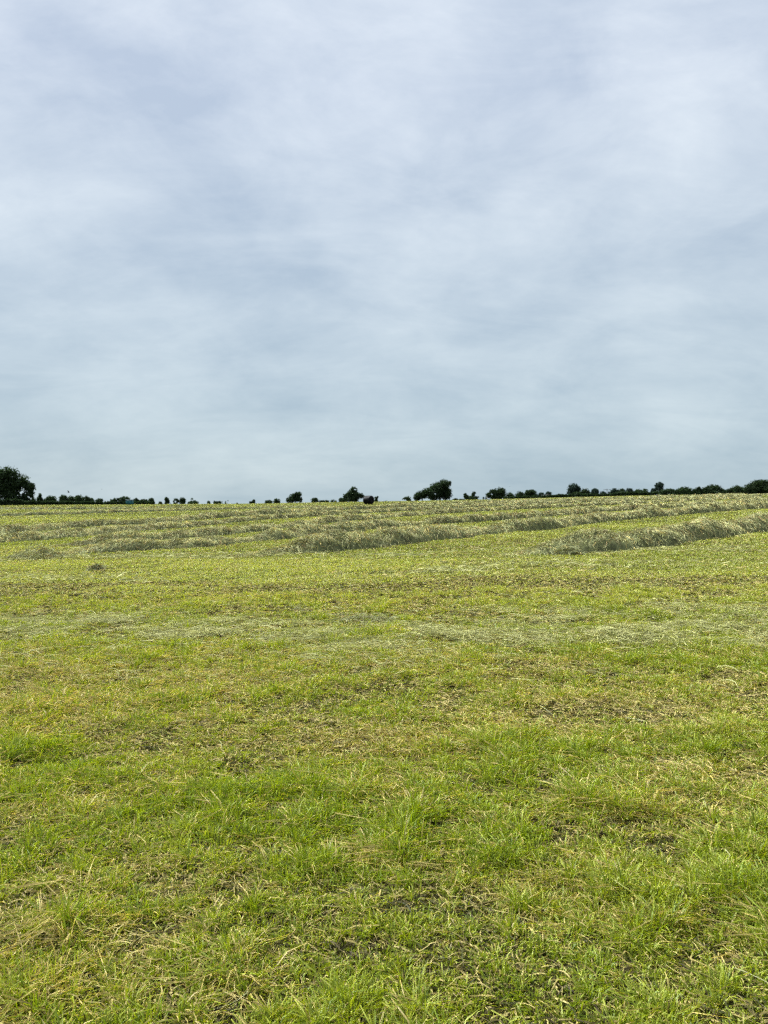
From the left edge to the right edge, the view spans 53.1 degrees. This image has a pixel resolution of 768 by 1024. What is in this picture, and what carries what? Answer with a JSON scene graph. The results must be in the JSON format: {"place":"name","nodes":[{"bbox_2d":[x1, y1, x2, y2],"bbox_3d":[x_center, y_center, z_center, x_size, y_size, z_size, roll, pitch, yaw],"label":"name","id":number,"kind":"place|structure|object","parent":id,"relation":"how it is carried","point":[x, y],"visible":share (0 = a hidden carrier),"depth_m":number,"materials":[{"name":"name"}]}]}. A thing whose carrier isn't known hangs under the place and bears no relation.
{"place":"outdoors","nodes":[
{"label":"outdoors","id":0,"kind":"place"},
{"bbox_2d":[126,500,133,504],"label":"field shed","id":1,"kind":"structure","parent":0,"point":[130,502],"depth_m":205.28,"materials":[{"name":"teal"}]},
{"bbox_2d":[0,495,767,1023],"bbox_3d":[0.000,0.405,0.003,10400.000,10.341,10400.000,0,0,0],"label":"field","id":2,"kind":"structure","parent":0,"point":[466,971],"depth_m":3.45,"materials":[{"name":"green plant"}]},
{"bbox_2d":[0,466,35,500],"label":"tree","id":3,"kind":"object","parent":2,"relation":"on","point":[10,487],"visible":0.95,"depth_m":220.38,"materials":[{"name":"green plant"}]},
{"bbox_2d":[3,544,68,559],"bbox_3d":[-9.020,1.061,20.008,1.900,0.481,1.219,0,0,0],"label":"hay heap","id":4,"kind":"object","parent":2,"relation":"on","point":[47,551],"visible":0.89,"depth_m":19.87,"materials":[{"name":"beige plant"}]},
{"bbox_2d":[36,493,42,500],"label":"bush","id":5,"kind":"object","parent":2,"relation":"on","point":[39,497],"visible":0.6,"depth_m":231.44,"materials":[{"name":"green plant"}]},
{"bbox_2d":[43,495,56,500],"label":"bush","id":6,"kind":"object","parent":2,"relation":"on","point":[50,498],"visible":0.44,"depth_m":230.88,"materials":[{"name":"green plant"}]},
{"bbox_2d":[59,494,73,500],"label":"bush","id":7,"kind":"object","parent":2,"relation":"on","point":[63,497],"visible":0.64,"depth_m":231.15,"materials":[{"name":"green plant"}]},
{"bbox_2d":[0,498,154,504],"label":"hedge","id":8,"kind":"object","parent":2,"relation":"on","point":[10,501],"visible":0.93,"depth_m":212.00,"materials":[{"name":"green plant"}]},
{"bbox_2d":[73,494,82,501],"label":"bush","id":9,"kind":"object","parent":2,"relation":"on","point":[77,498],"visible":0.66,"depth_m":231.18,"materials":[{"name":"green plant"}]},
{"bbox_2d":[82,495,94,501],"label":"bush","id":10,"kind":"object","parent":2,"relation":"on","point":[87,498],"visible":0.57,"depth_m":231.33,"materials":[{"name":"green plant"}]},
{"bbox_2d":[85,563,106,571],"bbox_3d":[-6.154,1.213,16.424,0.472,0.237,0.398,0,1,-27],"label":"hay heap","id":11,"kind":"object","parent":2,"relation":"on","point":[97,566],"visible":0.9,"depth_m":16.38,"materials":[{"name":"beige plant"}]},
{"bbox_2d":[0,506,197,508],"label":"hay windrow","id":12,"kind":"object","parent":2,"relation":"on","point":[90,507],"visible":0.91,"depth_m":111.46,"materials":[{"name":"plant"}]},
{"bbox_2d":[110,498,120,501],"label":"bush","id":13,"kind":"object","parent":2,"relation":"on","point":[115,499],"visible":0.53,"depth_m":231.56,"materials":[{"name":"green plant"}]},
{"bbox_2d":[119,496,129,500],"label":"bush","id":14,"kind":"object","parent":2,"relation":"on","point":[123,498],"visible":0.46,"depth_m":230.81,"materials":[{"name":"green plant"}]},
{"bbox_2d":[164,497,169,503],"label":"bush","id":15,"kind":"object","parent":2,"relation":"on","point":[167,500],"visible":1,"depth_m":239.61,"materials":[{"name":"green plant"}]},
{"bbox_2d":[0,505,340,515],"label":"hay windrow","id":16,"kind":"object","parent":2,"relation":"on","point":[124,510],"visible":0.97,"depth_m":84.15,"materials":[{"name":"plant"}]},
{"bbox_2d":[179,497,185,503],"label":"bush","id":17,"kind":"object","parent":2,"relation":"on","point":[182,501],"visible":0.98,"depth_m":239.75,"materials":[{"name":"green plant"}]},
{"bbox_2d":[187,498,198,503],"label":"bush","id":18,"kind":"object","parent":2,"relation":"on","point":[193,502],"visible":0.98,"depth_m":239.58,"materials":[{"name":"green plant"}]},
{"bbox_2d":[207,500,222,503],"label":"bush","id":19,"kind":"object","parent":2,"relation":"on","point":[216,502],"visible":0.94,"depth_m":244.28,"materials":[{"name":"green plant"}]},
{"bbox_2d":[286,491,302,502],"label":"tree","id":20,"kind":"object","parent":2,"relation":"on","point":[295,497],"visible":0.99,"depth_m":261.45,"materials":[{"name":"green plant"}]},
{"bbox_2d":[338,494,347,501],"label":"bush","id":21,"kind":"object","parent":2,"relation":"on","point":[344,498],"visible":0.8,"depth_m":264.25,"materials":[{"name":"green plant"}]},
{"bbox_2d":[346,486,363,501],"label":"tree","id":22,"kind":"object","parent":2,"relation":"on","point":[352,494],"visible":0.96,"depth_m":269.17,"materials":[{"name":"green plant"}]},
{"bbox_2d":[324,613,400,627],"bbox_3d":[-0.222,1.298,9.092,1.083,0.210,0.714,0,0,0],"label":"hay heap","id":23,"kind":"object","parent":2,"relation":"on","point":[372,617],"visible":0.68,"depth_m":9.05,"materials":[{"name":"beige plant"}]},
{"bbox_2d":[363,496,373,503],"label":"wrapped bale","id":24,"kind":"object","parent":2,"relation":"on","point":[368,499],"visible":1,"depth_m":112.28},
{"bbox_2d":[0,493,746,533],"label":"hay windrow","id":25,"kind":"object","parent":2,"relation":"on","point":[16,528],"visible":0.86,"depth_m":51.44,"materials":[{"name":"plant"}]},
{"bbox_2d":[0,494,763,542],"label":"hay windrow","id":26,"kind":"object","parent":2,"relation":"on","point":[27,535],"visible":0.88,"depth_m":42.45,"materials":[{"name":"plant"}]},
{"bbox_2d":[0,542,767,688],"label":"scattered hay","id":27,"kind":"object","parent":2,"relation":"on","point":[446,630],"visible":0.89,"depth_m":8.55},
{"bbox_2d":[49,496,764,546],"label":"hay windrow","id":28,"kind":"object","parent":2,"relation":"on","point":[196,532],"visible":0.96,"depth_m":40.43,"materials":[{"name":"plant"}]},
{"bbox_2d":[56,497,767,554],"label":"hay windrow","id":29,"kind":"object","parent":2,"relation":"on","point":[126,544],"visible":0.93,"depth_m":30.48,"materials":[{"name":"plant"}]},
{"bbox_2d":[413,488,434,500],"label":"tree","id":30,"kind":"object","parent":2,"relation":"on","point":[423,494],"visible":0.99,"depth_m":264.92,"materials":[{"name":"green plant"}]},
{"bbox_2d":[428,478,452,499],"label":"tree","id":31,"kind":"object","parent":2,"relation":"on","point":[441,490],"visible":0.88,"depth_m":268.68,"materials":[{"name":"green plant"}]},
{"bbox_2d":[463,491,478,499],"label":"bush","id":32,"kind":"object","parent":2,"relation":"on","point":[471,497],"visible":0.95,"depth_m":265.28,"materials":[{"name":"green plant"}]},
{"bbox_2d":[386,497,585,504],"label":"hay windrow","id":33,"kind":"object","parent":2,"relation":"on","point":[468,501],"visible":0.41,"depth_m":103.97,"materials":[{"name":"plant"}]},
{"bbox_2d":[209,500,767,558],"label":"hay windrow","id":34,"kind":"object","parent":2,"relation":"on","point":[336,539],"visible":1,"depth_m":25.64,"materials":[{"name":"plant"}]},
{"bbox_2d":[485,487,505,498],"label":"tree","id":35,"kind":"object","parent":2,"relation":"on","point":[500,492],"visible":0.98,"depth_m":261.38,"materials":[{"name":"green plant"}]},
{"bbox_2d":[515,491,524,495],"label":"tree","id":36,"kind":"object","parent":2,"relation":"on","point":[520,493],"visible":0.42,"depth_m":261.92,"materials":[{"name":"green plant"}]},
{"bbox_2d":[524,489,536,495],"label":"tree","id":37,"kind":"object","parent":2,"relation":"on","point":[530,492],"visible":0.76,"depth_m":261.12,"materials":[{"name":"green plant"}]},
{"bbox_2d":[549,544,585,555],"bbox_3d":[4.393,0.936,18.459,0.910,0.336,0.654,0,0,0],"label":"hay heap","id":38,"kind":"object","parent":2,"relation":"on","point":[569,549],"visible":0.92,"depth_m":18.39,"materials":[{"name":"beige plant"}]},
{"bbox_2d":[566,483,580,493],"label":"tree","id":39,"kind":"object","parent":2,"relation":"on","point":[573,488],"visible":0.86,"depth_m":261.36,"materials":[{"name":"green plant"}]},
{"bbox_2d":[572,488,589,496],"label":"tree","id":40,"kind":"object","parent":2,"relation":"on","point":[583,490],"visible":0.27,"depth_m":243.71,"materials":[{"name":"green plant"}]},
{"bbox_2d":[591,488,598,493],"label":"tree","id":41,"kind":"object","parent":2,"relation":"on","point":[594,490],"visible":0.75,"depth_m":261.56,"materials":[{"name":"green plant"}]},
{"bbox_2d":[608,488,618,492],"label":"tree","id":42,"kind":"object","parent":2,"relation":"on","point":[613,490],"visible":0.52,"depth_m":261.29,"materials":[{"name":"green plant"}]},
{"bbox_2d":[492,511,767,556],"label":"hay windrow","id":43,"kind":"object","parent":2,"relation":"on","point":[591,540],"visible":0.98,"depth_m":20.57,"materials":[{"name":"plant"}]},
{"bbox_2d":[503,490,762,498],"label":"hedge","id":44,"kind":"object","parent":2,"relation":"on","point":[635,493],"visible":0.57,"depth_m":235.48,"materials":[{"name":"green plant"}]},
{"bbox_2d":[650,482,663,491],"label":"tree","id":45,"kind":"object","parent":2,"relation":"on","point":[659,486],"visible":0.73,"depth_m":261.56,"materials":[{"name":"green plant"}]},
{"bbox_2d":[658,488,677,494],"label":"bush","id":46,"kind":"object","parent":2,"relation":"on","point":[667,491],"visible":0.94,"depth_m":224.95,"materials":[{"name":"green plant"}]},
{"bbox_2d":[592,493,767,501],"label":"hay windrow","id":47,"kind":"object","parent":2,"relation":"on","point":[626,499],"visible":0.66,"depth_m":106.61,"materials":[{"name":"plant"}]},
{"bbox_2d":[674,487,694,494],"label":"bush","id":48,"kind":"object","parent":2,"relation":"on","point":[684,491],"visible":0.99,"depth_m":224.75,"materials":[{"name":"green plant"}]},
{"bbox_2d":[691,486,702,494],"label":"bush","id":49,"kind":"object","parent":2,"relation":"on","point":[696,491],"visible":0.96,"depth_m":225.44,"materials":[{"name":"green plant"}]},
{"bbox_2d":[700,484,726,493],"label":"bush","id":50,"kind":"object","parent":2,"relation":"on","point":[713,489],"visible":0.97,"depth_m":224.55,"materials":[{"name":"green plant"}]},
{"bbox_2d":[725,485,744,492],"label":"bush","id":51,"kind":"object","parent":2,"relation":"on","point":[736,489],"visible":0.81,"depth_m":224.86,"materials":[{"name":"green plant"}]},
{"bbox_2d":[742,479,762,493],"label":"bush","id":52,"kind":"object","parent":2,"relation":"on","point":[750,488],"visible":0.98,"depth_m":221.05,"materials":[{"name":"green plant"}]},
{"bbox_2d":[757,479,767,492],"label":"bush","id":53,"kind":"object","parent":2,"relation":"on","point":[763,484],"visible":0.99,"depth_m":219.82,"materials":[{"name":"green plant"}]},
{"bbox_2d":[0,0,767,503],"label":"sky","id":54,"kind":"structure","parent":0,"point":[261,251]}
]}

